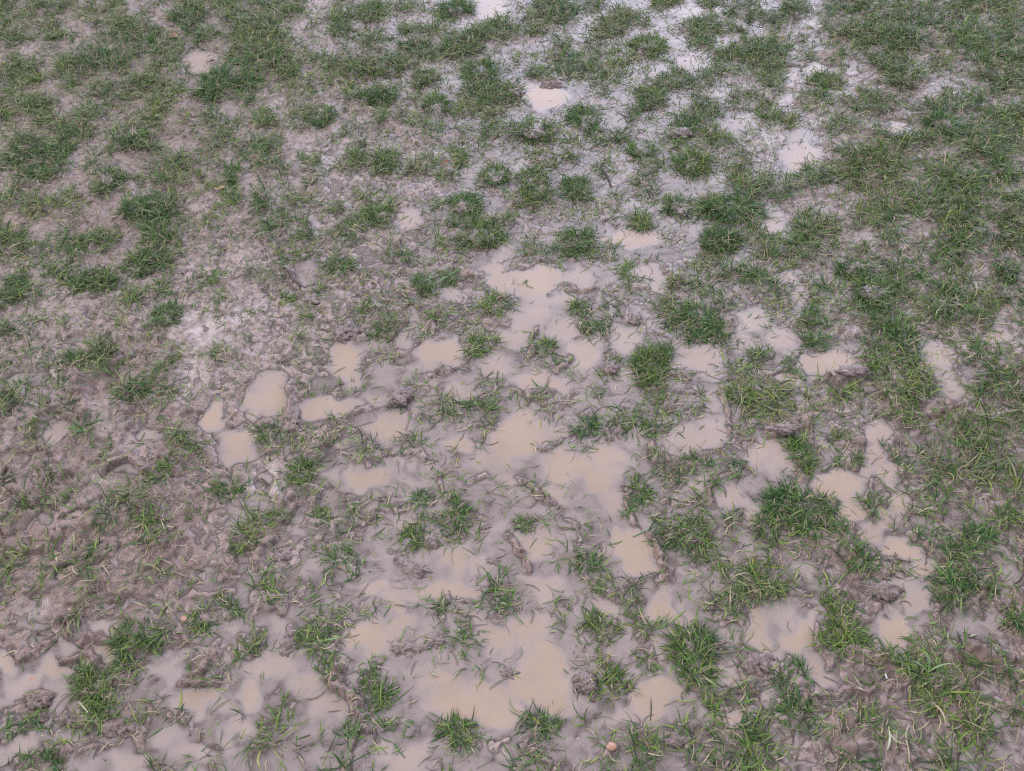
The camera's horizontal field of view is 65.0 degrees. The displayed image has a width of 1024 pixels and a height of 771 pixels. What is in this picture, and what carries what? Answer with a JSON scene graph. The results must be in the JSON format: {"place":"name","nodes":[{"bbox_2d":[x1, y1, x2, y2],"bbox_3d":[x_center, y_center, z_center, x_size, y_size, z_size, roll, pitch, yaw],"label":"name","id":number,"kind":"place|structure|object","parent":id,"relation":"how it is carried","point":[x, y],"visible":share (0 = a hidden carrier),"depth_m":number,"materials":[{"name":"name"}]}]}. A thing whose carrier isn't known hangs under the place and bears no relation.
{"place":"outdoors","nodes":[
{"label":"outdoors","id":0,"kind":"place"},
{"bbox_2d":[0,0,1023,770],"bbox_3d":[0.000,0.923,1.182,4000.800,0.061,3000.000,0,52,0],"label":"ground","id":1,"kind":"structure","parent":0,"point":[198,532],"depth_m":1.94,"materials":[{"name":"soil"}]},
{"bbox_2d":[25,689,54,709],"bbox_3d":[-0.856,0.567,1.453,0.054,0.012,0.036,0,52,0],"label":"mud clod","id":2,"kind":"object","parent":1,"relation":"on","point":[35,702],"visible":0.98,"depth_m":1.45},
{"bbox_2d":[50,230,95,257],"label":"grass tuft","id":3,"kind":"object","parent":1,"relation":"on","point":[73,239],"visible":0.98,"depth_m":2.19,"materials":[{"name":"plant"}]},
{"bbox_2d":[52,344,99,370],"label":"grass tuft","id":4,"kind":"object","parent":1,"relation":"on","point":[70,356],"visible":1,"depth_m":1.94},
{"bbox_2d":[62,260,124,296],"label":"grass tuft","id":5,"kind":"object","parent":1,"relation":"on","point":[109,277],"visible":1,"depth_m":2.09,"materials":[{"name":"plant"}]},
{"bbox_2d":[61,653,127,712],"bbox_3d":[-0.765,0.543,1.466,0.115,0.031,0.122,-17,54,-13],"label":"grass tuft","id":6,"kind":"object","parent":1,"relation":"on","point":[87,671],"visible":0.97,"depth_m":1.47,"materials":[{"name":"plant"}]},
{"bbox_2d":[69,688,121,739],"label":"grass tuft","id":7,"kind":"object","parent":1,"relation":"on","point":[101,707],"visible":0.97,"depth_m":1.44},
{"bbox_2d":[87,161,131,194],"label":"grass tuft","id":8,"kind":"object","parent":1,"relation":"on","point":[105,178],"visible":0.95,"depth_m":2.36,"materials":[{"name":"plant"}]},
{"bbox_2d":[100,708,141,741],"bbox_3d":[-0.698,0.606,1.431,0.081,0.023,0.061,0,52,0],"label":"mud clod","id":9,"kind":"object","parent":1,"relation":"on","point":[122,729],"visible":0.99,"depth_m":1.42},
{"bbox_2d":[108,644,146,684],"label":"grass tuft","id":10,"kind":"object","parent":1,"relation":"on","point":[115,662],"visible":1,"depth_m":1.49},
{"bbox_2d":[115,247,157,282],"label":"grass tuft","id":11,"kind":"object","parent":1,"relation":"on","point":[132,269],"visible":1,"depth_m":2.13,"materials":[{"name":"plant"}]},
{"bbox_2d":[98,603,177,663],"bbox_3d":[-0.702,0.464,1.520,0.146,0.041,0.122,0,52,0],"label":"grass tuft","id":12,"kind":"object","parent":1,"relation":"on","point":[117,643],"visible":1,"depth_m":1.52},
{"bbox_2d":[114,190,166,221],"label":"grass tuft","id":13,"kind":"object","parent":1,"relation":"on","point":[124,203],"visible":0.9,"depth_m":2.28,"materials":[{"name":"plant"}]},
{"bbox_2d":[139,455,180,488],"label":"grass tuft","id":14,"kind":"object","parent":1,"relation":"on","point":[159,470],"visible":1,"depth_m":1.74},
{"bbox_2d":[145,296,186,329],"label":"grass tuft","id":15,"kind":"object","parent":1,"relation":"on","point":[169,305],"visible":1,"depth_m":2.02,"materials":[{"name":"plant"}]},
{"bbox_2d":[185,61,250,107],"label":"grass tuft","id":16,"kind":"object","parent":1,"relation":"on","point":[212,82],"visible":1,"depth_m":2.67,"materials":[{"name":"plant"}]},
{"bbox_2d":[203,470,252,502],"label":"grass tuft","id":17,"kind":"object","parent":1,"relation":"on","point":[238,489],"visible":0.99,"depth_m":1.72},
{"bbox_2d":[218,156,248,187],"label":"grass tuft","id":18,"kind":"object","parent":1,"relation":"on","point":[228,173],"visible":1,"depth_m":2.38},
{"bbox_2d":[225,513,264,557],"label":"grass tuft","id":19,"kind":"object","parent":1,"relation":"on","point":[243,532],"visible":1,"depth_m":1.65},
{"bbox_2d":[279,636,300,657],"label":"mud clod","id":20,"kind":"object","parent":1,"relation":"on","point":[285,649],"visible":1,"depth_m":1.52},
{"bbox_2d":[274,449,327,495],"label":"grass tuft","id":21,"kind":"object","parent":1,"relation":"on","point":[306,465],"visible":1,"depth_m":1.75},
{"bbox_2d":[285,610,344,667],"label":"grass tuft","id":22,"kind":"object","parent":1,"relation":"on","point":[304,635],"visible":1,"depth_m":1.52,"materials":[{"name":"plant"}]},
{"bbox_2d":[299,99,340,130],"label":"grass tuft","id":23,"kind":"object","parent":1,"relation":"on","point":[321,108],"visible":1,"depth_m":2.56,"materials":[{"name":"plant"}]},
{"bbox_2d":[315,538,358,583],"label":"grass tuft","id":24,"kind":"object","parent":1,"relation":"on","point":[329,555],"visible":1,"depth_m":1.63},
{"bbox_2d":[316,251,360,278],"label":"grass tuft","id":25,"kind":"object","parent":1,"relation":"on","point":[335,259],"visible":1,"depth_m":2.15,"materials":[{"name":"plant"}]},
{"bbox_2d":[349,0,389,23],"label":"grass tuft","id":26,"kind":"object","parent":1,"relation":"on","point":[374,10],"visible":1,"depth_m":2.97,"materials":[{"name":"plant"}]},
{"bbox_2d":[354,199,397,230],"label":"grass tuft","id":27,"kind":"object","parent":1,"relation":"on","point":[374,216],"visible":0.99,"depth_m":2.27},
{"bbox_2d":[355,81,402,108],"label":"grass tuft","id":28,"kind":"object","parent":1,"relation":"on","point":[381,94],"visible":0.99,"depth_m":2.63,"materials":[{"name":"plant"}]},
{"bbox_2d":[372,141,409,174],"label":"grass tuft","id":29,"kind":"object","parent":1,"relation":"on","point":[391,163],"visible":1,"depth_m":2.42,"materials":[{"name":"plant"}]},
{"bbox_2d":[387,637,430,656],"bbox_3d":[-0.196,0.496,1.518,0.093,0.017,0.043,0,52,0],"label":"mud clod","id":30,"kind":"object","parent":1,"relation":"on","point":[403,646],"visible":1,"depth_m":1.51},
{"bbox_2d":[402,561,432,578],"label":"mud clod","id":31,"kind":"object","parent":1,"relation":"on","point":[419,571],"visible":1,"depth_m":1.61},
{"bbox_2d":[410,63,444,87],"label":"grass tuft","id":32,"kind":"object","parent":1,"relation":"on","point":[429,72],"visible":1,"depth_m":2.71,"materials":[{"name":"plant"}]},
{"bbox_2d":[413,85,454,118],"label":"grass tuft","id":33,"kind":"object","parent":1,"relation":"on","point":[437,102],"visible":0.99,"depth_m":2.60,"materials":[{"name":"plant"}]},
{"bbox_2d":[423,631,448,648],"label":"mud clod","id":34,"kind":"object","parent":1,"relation":"on","point":[436,642],"visible":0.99,"depth_m":1.52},
{"bbox_2d":[431,0,479,18],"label":"grass tuft","id":35,"kind":"object","parent":1,"relation":"on","point":[460,7],"visible":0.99,"depth_m":2.98,"materials":[{"name":"plant"}]},
{"bbox_2d":[430,489,482,541],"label":"grass tuft","id":36,"kind":"object","parent":1,"relation":"on","point":[459,510],"visible":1,"depth_m":1.68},
{"bbox_2d":[440,188,487,217],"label":"grass tuft","id":37,"kind":"object","parent":1,"relation":"on","point":[464,201],"visible":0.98,"depth_m":2.30,"materials":[{"name":"plant"}]},
{"bbox_2d":[455,327,495,361],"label":"grass tuft","id":38,"kind":"object","parent":1,"relation":"on","point":[475,342],"visible":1,"depth_m":1.97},
{"bbox_2d":[454,54,501,80],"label":"grass tuft","id":39,"kind":"object","parent":1,"relation":"on","point":[468,68],"visible":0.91,"depth_m":2.73,"materials":[{"name":"plant"}]},
{"bbox_2d":[451,208,512,251],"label":"grass tuft","id":40,"kind":"object","parent":1,"relation":"on","point":[472,234],"visible":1,"depth_m":2.21,"materials":[{"name":"plant"}]},
{"bbox_2d":[473,158,515,189],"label":"grass tuft","id":41,"kind":"object","parent":1,"relation":"on","point":[494,176],"visible":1,"depth_m":2.38,"materials":[{"name":"plant"}]},
{"bbox_2d":[0,0,1023,770],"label":"puddle water","id":42,"kind":"structure","parent":1,"relation":"on","point":[542,664],"depth_m":1.66,"materials":[{"name":"liquid"}]},
{"bbox_2d":[0,706,50,742],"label":"grass tuft","id":43,"kind":"object","parent":42,"relation":"on","point":[19,725],"visible":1,"depth_m":1.43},
{"bbox_2d":[11,740,67,770],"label":"grass tuft","id":44,"kind":"object","parent":42,"relation":"on","point":[53,759],"visible":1,"depth_m":1.39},
{"bbox_2d":[328,320,360,344],"bbox_3d":[-0.417,-0.133,2.005,0.080,0.027,0.076,-23,55,-17],"label":"mud clod","id":45,"kind":"object","parent":42,"relation":"on","point":[345,333],"visible":1,"depth_m":2.00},
{"bbox_2d":[347,669,399,722],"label":"grass tuft","id":46,"kind":"object","parent":42,"relation":"on","point":[373,688],"visible":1,"depth_m":1.46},
{"bbox_2d":[387,385,414,407],"bbox_3d":[-0.260,0.024,1.871,0.058,0.021,0.068,20,55,15],"label":"mud clod","id":47,"kind":"object","parent":42,"relation":"on","point":[401,395],"visible":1,"depth_m":1.86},
{"bbox_2d":[395,519,439,557],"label":"grass tuft","id":48,"kind":"object","parent":42,"relation":"on","point":[412,532],"visible":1,"depth_m":1.66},
{"bbox_2d":[406,269,438,301],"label":"grass tuft","id":49,"kind":"object","parent":42,"relation":"on","point":[422,283],"visible":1,"depth_m":2.10,"materials":[{"name":"plant"}]},
{"bbox_2d":[426,706,486,752],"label":"grass tuft","id":50,"kind":"object","parent":42,"relation":"on","point":[453,721],"visible":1,"depth_m":1.42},
{"bbox_2d":[425,621,493,665],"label":"grass tuft","id":51,"kind":"object","parent":42,"relation":"on","point":[463,636],"visible":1,"depth_m":1.52,"materials":[{"name":"plant"}]},
{"bbox_2d":[473,287,512,319],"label":"grass tuft","id":52,"kind":"object","parent":42,"relation":"on","point":[486,302],"visible":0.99,"depth_m":2.06,"materials":[{"name":"plant"}]},
{"bbox_2d":[509,700,566,749],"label":"grass tuft","id":53,"kind":"object","parent":42,"relation":"on","point":[546,724],"visible":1,"depth_m":1.43,"materials":[{"name":"plant"}]},
{"bbox_2d":[566,411,609,442],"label":"grass tuft","id":54,"kind":"object","parent":42,"relation":"on","point":[592,425],"visible":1,"depth_m":1.83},
{"bbox_2d":[569,602,629,651],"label":"grass tuft","id":55,"kind":"object","parent":42,"relation":"on","point":[595,628],"visible":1,"depth_m":1.54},
{"bbox_2d":[592,656,642,708],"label":"grass tuft","id":56,"kind":"object","parent":42,"relation":"on","point":[611,675],"visible":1,"depth_m":1.47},
{"bbox_2d":[612,257,647,299],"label":"grass tuft","id":57,"kind":"object","parent":42,"relation":"on","point":[623,271],"visible":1,"depth_m":2.13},
{"bbox_2d":[609,413,663,446],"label":"grass tuft","id":58,"kind":"object","parent":42,"relation":"on","point":[639,428],"visible":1,"depth_m":1.83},
{"bbox_2d":[622,204,656,234],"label":"grass tuft","id":59,"kind":"object","parent":42,"relation":"on","point":[643,225],"visible":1,"depth_m":2.26,"materials":[{"name":"plant"}]},
{"bbox_2d":[622,464,661,514],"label":"grass tuft","id":60,"kind":"object","parent":42,"relation":"on","point":[646,494],"visible":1,"depth_m":1.72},
{"bbox_2d":[668,141,722,182],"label":"grass tuft","id":61,"kind":"object","parent":42,"relation":"on","point":[696,161],"visible":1,"depth_m":2.41,"materials":[{"name":"plant"}]},
{"bbox_2d":[674,445,716,474],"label":"grass tuft","id":62,"kind":"object","parent":42,"relation":"on","point":[692,460],"visible":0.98,"depth_m":1.77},
{"bbox_2d":[674,321,722,349],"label":"grass tuft","id":63,"kind":"object","parent":42,"relation":"on","point":[698,334],"visible":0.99,"depth_m":2.00,"materials":[{"name":"plant"}]},
{"bbox_2d":[762,653,819,700],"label":"grass tuft","id":64,"kind":"object","parent":42,"relation":"on","point":[791,671],"visible":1,"depth_m":1.48,"materials":[{"name":"plant"}]},
{"bbox_2d":[754,475,848,548],"bbox_3d":[0.608,0.261,1.688,0.204,0.055,0.178,0,52,0],"label":"grass tuft","id":65,"kind":"object","parent":42,"relation":"on","point":[796,498],"visible":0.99,"depth_m":1.69,"materials":[{"name":"plant"}]},
{"bbox_2d":[775,430,829,480],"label":"grass tuft","id":66,"kind":"object","parent":42,"relation":"on","point":[795,443],"visible":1,"depth_m":1.77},
{"bbox_2d":[792,324,841,353],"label":"grass tuft","id":67,"kind":"object","parent":42,"relation":"on","point":[817,343],"visible":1,"depth_m":1.98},
{"bbox_2d":[805,64,849,87],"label":"grass tuft","id":68,"kind":"object","parent":42,"relation":"on","point":[817,73],"visible":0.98,"depth_m":2.69,"materials":[{"name":"plant"}]},
{"bbox_2d":[851,484,893,521],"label":"grass tuft","id":69,"kind":"object","parent":42,"relation":"on","point":[869,501],"visible":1,"depth_m":1.70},
{"bbox_2d":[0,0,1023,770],"bbox_3d":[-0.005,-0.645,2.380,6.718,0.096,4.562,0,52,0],"label":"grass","id":70,"kind":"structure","parent":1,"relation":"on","point":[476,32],"depth_m":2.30,"materials":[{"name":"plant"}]},
{"bbox_2d":[499,163,554,196],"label":"grass tuft","id":71,"kind":"object","parent":1,"relation":"on","point":[522,173],"visible":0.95,"depth_m":2.37,"materials":[{"name":"plant"}]},
{"bbox_2d":[503,110,560,148],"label":"grass tuft","id":72,"kind":"object","parent":1,"relation":"on","point":[538,130],"visible":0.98,"depth_m":2.51,"materials":[{"name":"plant"}]},
{"bbox_2d":[554,171,598,201],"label":"grass tuft","id":73,"kind":"object","parent":1,"relation":"on","point":[576,181],"visible":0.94,"depth_m":2.36,"materials":[{"name":"plant"}]},
{"bbox_2d":[550,222,603,260],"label":"grass tuft","id":74,"kind":"object","parent":1,"relation":"on","point":[576,239],"visible":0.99,"depth_m":2.20,"materials":[{"name":"plant"}]},
{"bbox_2d":[560,101,611,137],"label":"grass tuft","id":75,"kind":"object","parent":1,"relation":"on","point":[587,120],"visible":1,"depth_m":2.56,"materials":[{"name":"plant"}]},
{"bbox_2d":[576,669,597,694],"bbox_3d":[0.137,0.543,1.472,0.040,0.016,0.048,0,52,0],"label":"mud clod","id":76,"kind":"object","parent":1,"relation":"on","point":[583,686],"visible":1,"depth_m":1.47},
{"bbox_2d":[566,547,609,580],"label":"grass tuft","id":77,"kind":"object","parent":1,"relation":"on","point":[590,562],"visible":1,"depth_m":1.62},
{"bbox_2d":[621,133,663,161],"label":"grass tuft","id":78,"kind":"object","parent":1,"relation":"on","point":[640,151],"visible":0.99,"depth_m":2.46,"materials":[{"name":"plant"}]},
{"bbox_2d":[629,78,671,110],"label":"grass tuft","id":79,"kind":"object","parent":1,"relation":"on","point":[647,97],"visible":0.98,"depth_m":2.63,"materials":[{"name":"plant"}]},
{"bbox_2d":[624,26,677,63],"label":"grass tuft","id":80,"kind":"object","parent":1,"relation":"on","point":[653,43],"visible":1,"depth_m":2.83,"materials":[{"name":"plant"}]},
{"bbox_2d":[627,342,676,386],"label":"grass tuft","id":81,"kind":"object","parent":1,"relation":"on","point":[654,357],"visible":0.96,"depth_m":1.94,"materials":[{"name":"plant"}]},
{"bbox_2d":[658,189,703,226],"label":"grass tuft","id":82,"kind":"object","parent":1,"relation":"on","point":[671,199],"visible":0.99,"depth_m":2.29,"materials":[{"name":"plant"}]},
{"bbox_2d":[642,506,724,560],"bbox_3d":[0.349,0.299,1.653,0.182,0.043,0.127,0,52,0],"label":"grass tuft","id":83,"kind":"object","parent":1,"relation":"on","point":[694,539],"visible":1,"depth_m":1.65,"materials":[{"name":"plant"}]},
{"bbox_2d":[649,615,733,697],"bbox_3d":[0.334,0.501,1.499,0.172,0.042,0.162,0,52,0],"label":"grass tuft","id":84,"kind":"object","parent":1,"relation":"on","point":[687,651],"visible":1,"depth_m":1.50,"materials":[{"name":"plant"}]},
{"bbox_2d":[671,295,726,331],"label":"grass tuft","id":85,"kind":"object","parent":1,"relation":"on","point":[700,318],"visible":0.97,"depth_m":2.04,"materials":[{"name":"plant"}]},
{"bbox_2d":[694,219,748,257],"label":"grass tuft","id":86,"kind":"object","parent":1,"relation":"on","point":[722,233],"visible":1,"depth_m":2.20,"materials":[{"name":"plant"}]},
{"bbox_2d":[692,184,775,227],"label":"grass tuft","id":87,"kind":"object","parent":1,"relation":"on","point":[741,203],"visible":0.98,"depth_m":2.28,"materials":[{"name":"plant"}]},
{"bbox_2d":[742,652,774,677],"bbox_3d":[0.459,0.520,1.495,0.065,0.022,0.051,0,52,0],"label":"mud clod","id":88,"kind":"object","parent":1,"relation":"on","point":[759,664],"visible":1,"depth_m":1.49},
{"bbox_2d":[731,715,786,770],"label":"grass tuft","id":89,"kind":"object","parent":1,"relation":"on","point":[749,740],"visible":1,"depth_m":1.40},
{"bbox_2d":[743,508,791,553],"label":"grass tuft","id":90,"kind":"object","parent":1,"relation":"on","point":[764,529],"visible":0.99,"depth_m":1.66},
{"bbox_2d":[764,423,798,434],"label":"mud clod","id":91,"kind":"object","parent":1,"relation":"on","point":[788,429],"visible":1,"depth_m":1.81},
{"bbox_2d":[760,681,831,743],"bbox_3d":[0.516,0.580,1.431,0.113,0.042,0.122,-33,59,-23],"label":"grass tuft","id":92,"kind":"object","parent":1,"relation":"on","point":[788,706],"visible":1,"depth_m":1.44,"materials":[{"name":"plant"}]},
{"bbox_2d":[793,299,826,332],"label":"grass tuft","id":93,"kind":"object","parent":1,"relation":"on","point":[810,312],"visible":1,"depth_m":2.03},
{"bbox_2d":[803,624,849,660],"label":"grass tuft","id":94,"kind":"object","parent":1,"relation":"on","point":[821,640],"visible":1,"depth_m":1.51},
{"bbox_2d":[819,587,860,621],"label":"grass tuft","id":95,"kind":"object","parent":1,"relation":"on","point":[829,601],"visible":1,"depth_m":1.56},
{"bbox_2d":[819,599,877,662],"bbox_3d":[0.638,0.461,1.525,0.115,0.036,0.131,0,52,0],"label":"grass tuft","id":96,"kind":"object","parent":1,"relation":"on","point":[849,634],"visible":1,"depth_m":1.53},
{"bbox_2d":[833,364,869,376],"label":"mud clod","id":97,"kind":"object","parent":1,"relation":"on","point":[854,370],"visible":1,"depth_m":1.90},
{"bbox_2d":[829,253,874,279],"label":"grass tuft","id":98,"kind":"object","parent":1,"relation":"on","point":[847,266],"visible":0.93,"depth_m":2.13,"materials":[{"name":"plant"}]},
{"bbox_2d":[840,529,884,582],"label":"grass tuft","id":99,"kind":"object","parent":1,"relation":"on","point":[866,563],"visible":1,"depth_m":1.61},
{"bbox_2d":[848,270,898,308],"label":"grass tuft","id":100,"kind":"object","parent":1,"relation":"on","point":[866,290],"visible":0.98,"depth_m":2.07,"materials":[{"name":"plant"}]},
{"bbox_2d":[865,580,904,600],"bbox_3d":[0.733,0.404,1.581,0.069,0.015,0.045,23,55,17],"label":"mud clod","id":101,"kind":"object","parent":1,"relation":"on","point":[889,591],"visible":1,"depth_m":1.58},
{"bbox_2d":[878,313,923,346],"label":"grass tuft","id":102,"kind":"object","parent":1,"relation":"on","point":[889,332],"visible":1,"depth_m":2.00,"materials":[{"name":"plant"}]},
{"bbox_2d":[893,649,956,693],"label":"grass tuft","id":103,"kind":"object","parent":1,"relation":"on","point":[939,666],"visible":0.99,"depth_m":1.48,"materials":[{"name":"plant"}]},
{"bbox_2d":[919,101,972,140],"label":"grass tuft","id":104,"kind":"object","parent":1,"relation":"on","point":[945,120],"visible":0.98,"depth_m":2.52,"materials":[{"name":"plant"}]},
{"bbox_2d":[924,563,992,621],"bbox_3d":[0.875,0.400,1.574,0.137,0.038,0.127,0,52,0],"label":"grass tuft","id":105,"kind":"object","parent":1,"relation":"on","point":[953,584],"visible":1,"depth_m":1.58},
{"bbox_2d":[934,533,987,572],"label":"grass tuft","id":106,"kind":"object","parent":1,"relation":"on","point":[971,547],"visible":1,"depth_m":1.63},
{"bbox_2d":[952,562,1004,602],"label":"grass tuft","id":107,"kind":"object","parent":1,"relation":"on","point":[989,585],"visible":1,"depth_m":1.59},
{"bbox_2d":[959,512,1006,557],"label":"grass tuft","id":108,"kind":"object","parent":1,"relation":"on","point":[989,535],"visible":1,"depth_m":1.66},
{"bbox_2d":[977,143,1019,183],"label":"grass tuft","id":109,"kind":"object","parent":1,"relation":"on","point":[997,156],"visible":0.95,"depth_m":2.41,"materials":[{"name":"plant"}]},
{"bbox_2d":[984,251,1023,285],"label":"grass tuft","id":110,"kind":"object","parent":1,"relation":"on","point":[1004,270],"visible":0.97,"depth_m":2.13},
{"bbox_2d":[988,501,1023,534],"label":"grass tuft","id":111,"kind":"object","parent":1,"relation":"on","point":[1015,513],"visible":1,"depth_m":1.68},
{"bbox_2d":[993,591,1023,637],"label":"grass tuft","id":112,"kind":"object","parent":1,"relation":"on","point":[1021,627],"visible":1,"depth_m":1.54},
{"bbox_2d":[0,0,1023,770],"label":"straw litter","id":113,"kind":"object","parent":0,"point":[578,400],"visible":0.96,"depth_m":1.94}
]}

